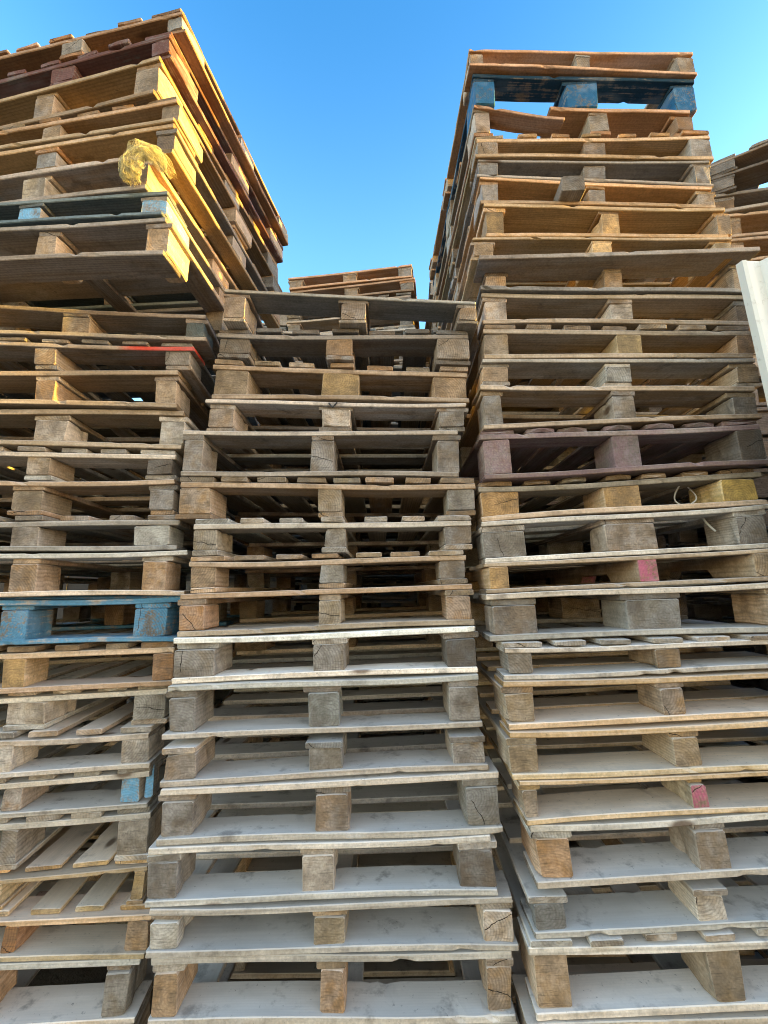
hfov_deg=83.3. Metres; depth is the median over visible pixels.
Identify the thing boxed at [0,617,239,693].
wooden pallet
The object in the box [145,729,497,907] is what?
wooden pallet
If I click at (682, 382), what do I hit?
wooden pallet
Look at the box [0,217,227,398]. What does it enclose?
wooden pallet
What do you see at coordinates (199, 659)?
wooden pallet
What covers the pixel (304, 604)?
wooden pallet
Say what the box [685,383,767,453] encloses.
wooden pallet
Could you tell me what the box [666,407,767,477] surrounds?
wooden pallet
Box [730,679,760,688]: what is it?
wooden pallet
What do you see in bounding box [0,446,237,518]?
wooden pallet
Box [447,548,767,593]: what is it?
wooden pallet
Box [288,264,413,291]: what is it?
wooden pallet
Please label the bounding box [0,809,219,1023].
wooden pallet
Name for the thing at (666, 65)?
wooden pallet
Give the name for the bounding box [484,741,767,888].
wooden pallet
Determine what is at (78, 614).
wooden pallet
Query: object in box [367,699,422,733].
wooden pallet
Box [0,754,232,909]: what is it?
wooden pallet
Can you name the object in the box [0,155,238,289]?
wooden pallet
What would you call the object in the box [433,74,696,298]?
wooden pallet
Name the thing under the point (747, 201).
wooden pallet
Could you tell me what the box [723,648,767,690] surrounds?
wooden pallet
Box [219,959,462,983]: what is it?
wooden pallet
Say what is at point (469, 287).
wooden pallet
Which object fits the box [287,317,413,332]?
wooden pallet
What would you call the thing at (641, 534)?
wooden pallet
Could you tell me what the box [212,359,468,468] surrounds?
wooden pallet
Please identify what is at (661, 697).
wooden pallet
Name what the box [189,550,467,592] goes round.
wooden pallet
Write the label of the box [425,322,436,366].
wooden pallet
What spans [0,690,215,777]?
wooden pallet
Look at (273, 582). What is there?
wooden pallet
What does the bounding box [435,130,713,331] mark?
wooden pallet
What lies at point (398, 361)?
wooden pallet
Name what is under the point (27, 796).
wooden pallet
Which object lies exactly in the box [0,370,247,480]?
wooden pallet
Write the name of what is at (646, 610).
wooden pallet
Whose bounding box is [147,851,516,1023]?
wooden pallet
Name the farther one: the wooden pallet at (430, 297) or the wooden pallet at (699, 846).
the wooden pallet at (430, 297)
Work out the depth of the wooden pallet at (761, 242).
1.73 m
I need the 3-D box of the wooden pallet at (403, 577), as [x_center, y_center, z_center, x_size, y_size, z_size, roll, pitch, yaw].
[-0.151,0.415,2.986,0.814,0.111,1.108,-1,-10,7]
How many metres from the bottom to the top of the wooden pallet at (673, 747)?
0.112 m
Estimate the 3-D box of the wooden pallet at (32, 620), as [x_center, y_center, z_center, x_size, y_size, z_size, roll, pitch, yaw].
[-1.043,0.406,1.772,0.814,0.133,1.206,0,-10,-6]
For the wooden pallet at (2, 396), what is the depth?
1.71 m
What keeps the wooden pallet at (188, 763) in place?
on the wooden pallet at (185, 810)
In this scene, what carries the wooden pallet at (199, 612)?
on the wooden pallet at (199, 659)
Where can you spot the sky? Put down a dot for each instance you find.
(345, 111)
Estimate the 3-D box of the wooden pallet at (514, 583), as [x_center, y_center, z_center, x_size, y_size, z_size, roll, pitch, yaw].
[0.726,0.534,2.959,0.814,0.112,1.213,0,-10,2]
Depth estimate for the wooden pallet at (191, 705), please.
1.11 m
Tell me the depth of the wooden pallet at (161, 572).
1.25 m
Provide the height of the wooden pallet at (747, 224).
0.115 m
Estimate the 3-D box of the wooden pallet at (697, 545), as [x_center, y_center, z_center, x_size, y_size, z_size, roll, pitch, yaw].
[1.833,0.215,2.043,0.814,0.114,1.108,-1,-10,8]
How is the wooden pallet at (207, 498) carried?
on the wooden pallet at (213, 537)
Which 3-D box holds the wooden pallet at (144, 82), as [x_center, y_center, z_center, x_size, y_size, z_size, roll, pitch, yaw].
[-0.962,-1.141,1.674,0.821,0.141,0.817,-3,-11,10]
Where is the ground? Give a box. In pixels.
[27,950,764,1013]
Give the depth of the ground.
1.38 m
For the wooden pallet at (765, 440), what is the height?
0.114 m
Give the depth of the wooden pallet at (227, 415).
1.34 m
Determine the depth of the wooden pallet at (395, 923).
1.00 m
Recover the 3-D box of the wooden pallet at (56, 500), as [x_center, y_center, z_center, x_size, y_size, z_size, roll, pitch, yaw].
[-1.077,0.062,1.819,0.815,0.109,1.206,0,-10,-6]
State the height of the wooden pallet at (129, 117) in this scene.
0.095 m
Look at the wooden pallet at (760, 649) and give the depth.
1.98 m
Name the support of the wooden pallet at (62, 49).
on the wooden pallet at (165, 47)
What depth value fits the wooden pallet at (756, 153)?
1.76 m
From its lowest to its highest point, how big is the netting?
0.111 m
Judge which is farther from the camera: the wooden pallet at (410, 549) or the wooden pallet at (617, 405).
the wooden pallet at (410, 549)
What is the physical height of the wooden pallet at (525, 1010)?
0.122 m
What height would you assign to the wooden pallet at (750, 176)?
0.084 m
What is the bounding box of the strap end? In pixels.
[702,518,715,531]
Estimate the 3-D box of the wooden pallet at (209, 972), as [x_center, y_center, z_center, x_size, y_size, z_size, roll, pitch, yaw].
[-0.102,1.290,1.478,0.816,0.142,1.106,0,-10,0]
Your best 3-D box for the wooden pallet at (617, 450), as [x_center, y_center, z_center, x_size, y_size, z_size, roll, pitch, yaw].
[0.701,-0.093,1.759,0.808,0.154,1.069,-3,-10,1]
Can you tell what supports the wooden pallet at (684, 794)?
on the wooden pallet at (699, 846)
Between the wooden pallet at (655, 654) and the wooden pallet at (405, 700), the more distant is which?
the wooden pallet at (405, 700)
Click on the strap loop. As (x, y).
(694, 501)
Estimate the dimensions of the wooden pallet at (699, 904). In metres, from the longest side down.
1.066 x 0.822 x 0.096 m
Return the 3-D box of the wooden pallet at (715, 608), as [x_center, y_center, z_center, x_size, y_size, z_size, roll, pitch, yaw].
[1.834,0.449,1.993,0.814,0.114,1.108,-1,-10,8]
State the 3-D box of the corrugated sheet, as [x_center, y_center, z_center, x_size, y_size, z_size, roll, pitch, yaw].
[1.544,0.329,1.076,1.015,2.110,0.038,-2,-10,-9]
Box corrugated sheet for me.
[736,258,767,405]
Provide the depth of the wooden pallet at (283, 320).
2.94 m
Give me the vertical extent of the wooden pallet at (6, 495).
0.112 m
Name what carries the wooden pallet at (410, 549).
on the wooden pallet at (403, 577)
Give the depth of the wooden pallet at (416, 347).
1.34 m
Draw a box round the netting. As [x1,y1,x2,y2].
[118,138,175,185]
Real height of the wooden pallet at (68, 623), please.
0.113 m
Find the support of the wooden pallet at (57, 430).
on the wooden pallet at (47, 464)
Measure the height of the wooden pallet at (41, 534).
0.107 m
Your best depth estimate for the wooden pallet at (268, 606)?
2.60 m
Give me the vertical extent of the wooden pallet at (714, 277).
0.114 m
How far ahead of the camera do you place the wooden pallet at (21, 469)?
1.84 m
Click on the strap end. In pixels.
(708, 524)
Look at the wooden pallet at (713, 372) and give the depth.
1.31 m
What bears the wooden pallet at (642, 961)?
on the wooden pallet at (591, 960)
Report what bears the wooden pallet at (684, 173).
on the wooden pallet at (571, 191)
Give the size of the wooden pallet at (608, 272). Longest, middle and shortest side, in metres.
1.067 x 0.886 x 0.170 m
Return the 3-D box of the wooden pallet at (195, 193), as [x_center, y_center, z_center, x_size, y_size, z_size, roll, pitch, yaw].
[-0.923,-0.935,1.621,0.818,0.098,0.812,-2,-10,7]
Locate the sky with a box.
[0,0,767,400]
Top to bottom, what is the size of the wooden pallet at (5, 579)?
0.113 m
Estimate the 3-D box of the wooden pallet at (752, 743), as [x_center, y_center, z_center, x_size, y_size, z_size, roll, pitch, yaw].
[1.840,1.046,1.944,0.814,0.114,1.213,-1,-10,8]
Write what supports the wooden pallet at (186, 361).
on the wooden pallet at (172, 389)
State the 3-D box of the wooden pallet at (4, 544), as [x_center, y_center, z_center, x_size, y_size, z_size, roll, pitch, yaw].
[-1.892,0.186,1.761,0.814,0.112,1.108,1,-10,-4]
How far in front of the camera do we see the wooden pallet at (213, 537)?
1.24 m
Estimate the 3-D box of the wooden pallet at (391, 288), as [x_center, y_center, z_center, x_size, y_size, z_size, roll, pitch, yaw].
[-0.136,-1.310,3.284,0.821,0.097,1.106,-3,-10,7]
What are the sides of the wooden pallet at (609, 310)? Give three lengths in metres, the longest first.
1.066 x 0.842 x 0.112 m
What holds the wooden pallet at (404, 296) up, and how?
on the wooden pallet at (324, 324)
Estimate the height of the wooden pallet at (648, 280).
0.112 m
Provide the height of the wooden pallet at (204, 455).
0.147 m
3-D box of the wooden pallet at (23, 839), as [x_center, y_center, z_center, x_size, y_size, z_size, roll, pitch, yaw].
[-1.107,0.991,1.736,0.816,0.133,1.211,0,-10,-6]
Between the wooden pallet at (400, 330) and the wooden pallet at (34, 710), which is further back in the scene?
the wooden pallet at (400, 330)
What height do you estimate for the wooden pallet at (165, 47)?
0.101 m
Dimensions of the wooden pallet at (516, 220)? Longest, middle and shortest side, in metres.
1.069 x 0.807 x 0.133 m
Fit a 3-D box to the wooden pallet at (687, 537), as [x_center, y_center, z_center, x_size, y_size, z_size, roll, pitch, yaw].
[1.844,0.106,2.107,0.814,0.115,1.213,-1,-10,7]
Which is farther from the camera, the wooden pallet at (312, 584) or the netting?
the wooden pallet at (312, 584)
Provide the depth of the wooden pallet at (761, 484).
1.60 m
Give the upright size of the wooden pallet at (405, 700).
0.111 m
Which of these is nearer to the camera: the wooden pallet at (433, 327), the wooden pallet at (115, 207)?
the wooden pallet at (115, 207)
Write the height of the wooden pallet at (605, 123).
0.134 m
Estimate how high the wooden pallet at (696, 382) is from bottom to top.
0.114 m
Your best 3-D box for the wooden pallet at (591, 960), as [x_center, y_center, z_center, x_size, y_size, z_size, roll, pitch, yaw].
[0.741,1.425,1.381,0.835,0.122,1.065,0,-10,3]
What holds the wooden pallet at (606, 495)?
on the wooden pallet at (641, 534)
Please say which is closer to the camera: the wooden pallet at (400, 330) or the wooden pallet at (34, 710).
the wooden pallet at (34, 710)
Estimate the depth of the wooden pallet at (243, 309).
1.33 m
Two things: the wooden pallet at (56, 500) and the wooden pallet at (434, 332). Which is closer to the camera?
the wooden pallet at (56, 500)
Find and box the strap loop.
[674,486,696,503]
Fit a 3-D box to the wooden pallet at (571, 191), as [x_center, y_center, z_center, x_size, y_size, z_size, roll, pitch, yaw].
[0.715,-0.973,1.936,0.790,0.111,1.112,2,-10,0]
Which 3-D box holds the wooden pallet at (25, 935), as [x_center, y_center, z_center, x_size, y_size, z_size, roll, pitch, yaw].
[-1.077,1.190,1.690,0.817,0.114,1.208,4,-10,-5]
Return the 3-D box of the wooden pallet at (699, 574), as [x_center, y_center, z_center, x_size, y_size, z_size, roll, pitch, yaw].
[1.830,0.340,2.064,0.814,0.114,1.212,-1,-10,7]
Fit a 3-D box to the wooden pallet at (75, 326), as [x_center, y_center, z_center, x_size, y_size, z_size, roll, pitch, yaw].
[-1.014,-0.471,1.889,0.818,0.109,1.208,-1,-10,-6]
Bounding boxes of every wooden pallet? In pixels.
[0,8,287,245]
[0,31,282,263]
[0,56,277,281]
[0,96,282,291]
[0,123,279,327]
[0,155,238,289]
[0,191,225,366]
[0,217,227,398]
[0,305,259,437]
[0,337,214,469]
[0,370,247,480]
[0,393,10,436]
[0,409,224,481]
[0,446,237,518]
[0,479,248,546]
[0,494,93,516]
[0,515,246,555]
[0,542,10,574]
[0,550,247,596]
[0,575,97,597]
[0,595,239,645]
[0,606,91,624]
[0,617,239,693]
[0,622,78,660]
[0,643,240,730]
[0,689,238,818]
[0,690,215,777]
[0,705,221,870]
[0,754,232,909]
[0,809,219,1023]
[0,811,217,961]
[12,467,25,472]
[14,809,221,1023]
[139,595,300,613]
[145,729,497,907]
[145,801,518,958]
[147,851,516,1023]
[156,685,502,845]
[160,684,488,787]
[162,634,482,739]
[171,609,478,683]
[175,476,475,551]
[177,584,474,636]
[181,430,460,512]
[186,556,299,578]
[186,576,302,589]
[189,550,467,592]
[192,515,471,566]
[192,851,519,1023]
[205,399,467,498]
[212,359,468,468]
[217,328,470,427]
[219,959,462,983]
[223,289,477,427]
[258,314,287,330]
[287,292,413,331]
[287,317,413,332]
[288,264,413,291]
[290,580,416,598]
[290,599,417,610]
[291,277,419,330]
[292,521,418,549]
[293,356,402,364]
[293,539,418,559]
[294,699,420,705]
[295,563,414,581]
[332,325,415,359]
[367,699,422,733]
[424,281,432,365]
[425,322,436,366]
[428,330,435,367]
[429,49,696,280]
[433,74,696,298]
[433,105,693,322]
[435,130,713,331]
[440,160,713,329]
[445,175,715,329]
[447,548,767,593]
[450,237,731,382]
[459,385,761,472]
[459,420,767,510]
[463,504,767,569]
[464,358,760,461]
[466,293,749,385]
[466,324,754,411]
[467,581,767,641]
[468,247,759,381]
[470,469,767,531]
[474,613,767,679]
[476,203,731,282]
[476,636,767,729]
[476,655,767,779]
[479,690,767,825]
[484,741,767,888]
[492,783,767,1020]
[498,779,767,938]
[509,581,550,585]
[510,840,767,1023]
[511,949,767,1012]
[567,952,763,964]
[642,278,655,282]
[660,438,767,504]
[661,468,767,504]
[662,349,754,409]
[662,500,767,546]
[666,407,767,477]
[669,210,767,281]
[669,235,767,319]
[678,570,731,594]
[682,353,765,414]
[684,533,767,547]
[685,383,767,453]
[685,595,734,621]
[692,276,716,319]
[709,139,767,190]
[711,160,767,193]
[714,187,767,233]
[719,617,767,654]
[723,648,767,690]
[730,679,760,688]
[736,741,767,782]
[744,741,759,745]
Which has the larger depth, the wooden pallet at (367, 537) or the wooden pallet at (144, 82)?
the wooden pallet at (367, 537)
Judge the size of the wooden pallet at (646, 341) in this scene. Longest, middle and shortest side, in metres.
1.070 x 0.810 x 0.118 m
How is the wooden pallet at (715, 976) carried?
on the wooden pallet at (525, 1010)
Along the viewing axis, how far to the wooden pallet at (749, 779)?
1.77 m
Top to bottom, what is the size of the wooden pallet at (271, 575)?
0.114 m
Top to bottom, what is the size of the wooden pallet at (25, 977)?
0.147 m
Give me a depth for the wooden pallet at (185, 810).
1.05 m

